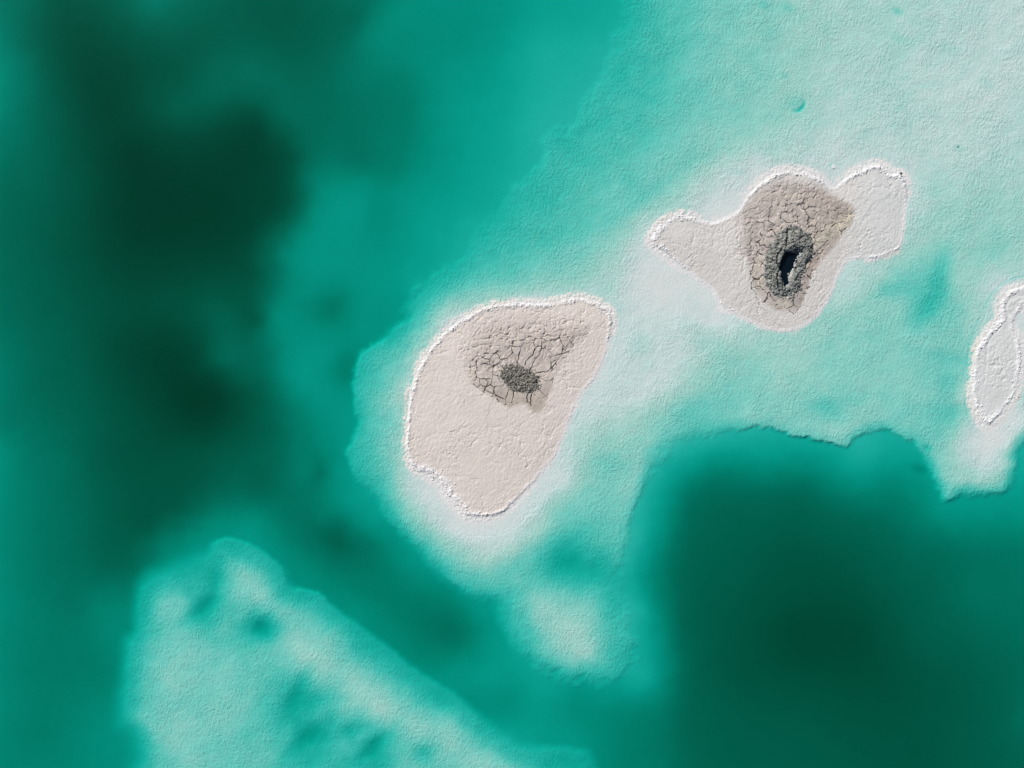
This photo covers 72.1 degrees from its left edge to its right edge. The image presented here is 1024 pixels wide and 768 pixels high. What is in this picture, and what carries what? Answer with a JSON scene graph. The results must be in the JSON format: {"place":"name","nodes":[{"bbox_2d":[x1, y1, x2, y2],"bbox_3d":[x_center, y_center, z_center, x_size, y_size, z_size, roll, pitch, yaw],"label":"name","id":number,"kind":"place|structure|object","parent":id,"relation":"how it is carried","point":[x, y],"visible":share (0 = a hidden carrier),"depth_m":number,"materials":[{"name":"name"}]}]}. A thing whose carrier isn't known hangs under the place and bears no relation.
{"place":"outdoors","nodes":[
{"label":"outdoors","id":0,"kind":"place"},
{"bbox_2d":[0,0,1023,767],"bbox_3d":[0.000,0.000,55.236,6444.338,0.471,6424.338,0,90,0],"label":"lake bed","id":1,"kind":"object","parent":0,"point":[250,250],"visible":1,"depth_m":55.16,"materials":[{"name":"teal liquid"}]},
{"bbox_2d":[387,278,631,535],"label":"salt island","id":2,"kind":"structure","parent":1,"relation":"on","point":[499,393],"depth_m":54.93,"materials":[{"name":"beige sand"}]},
{"bbox_2d":[632,146,924,349],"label":"salt island","id":3,"kind":"structure","parent":1,"relation":"on","point":[782,251],"depth_m":54.94,"materials":[{"name":"white sand"}]},
{"bbox_2d":[956,269,1023,440],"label":"salt island","id":4,"kind":"structure","parent":1,"relation":"on","point":[990,382],"depth_m":54.97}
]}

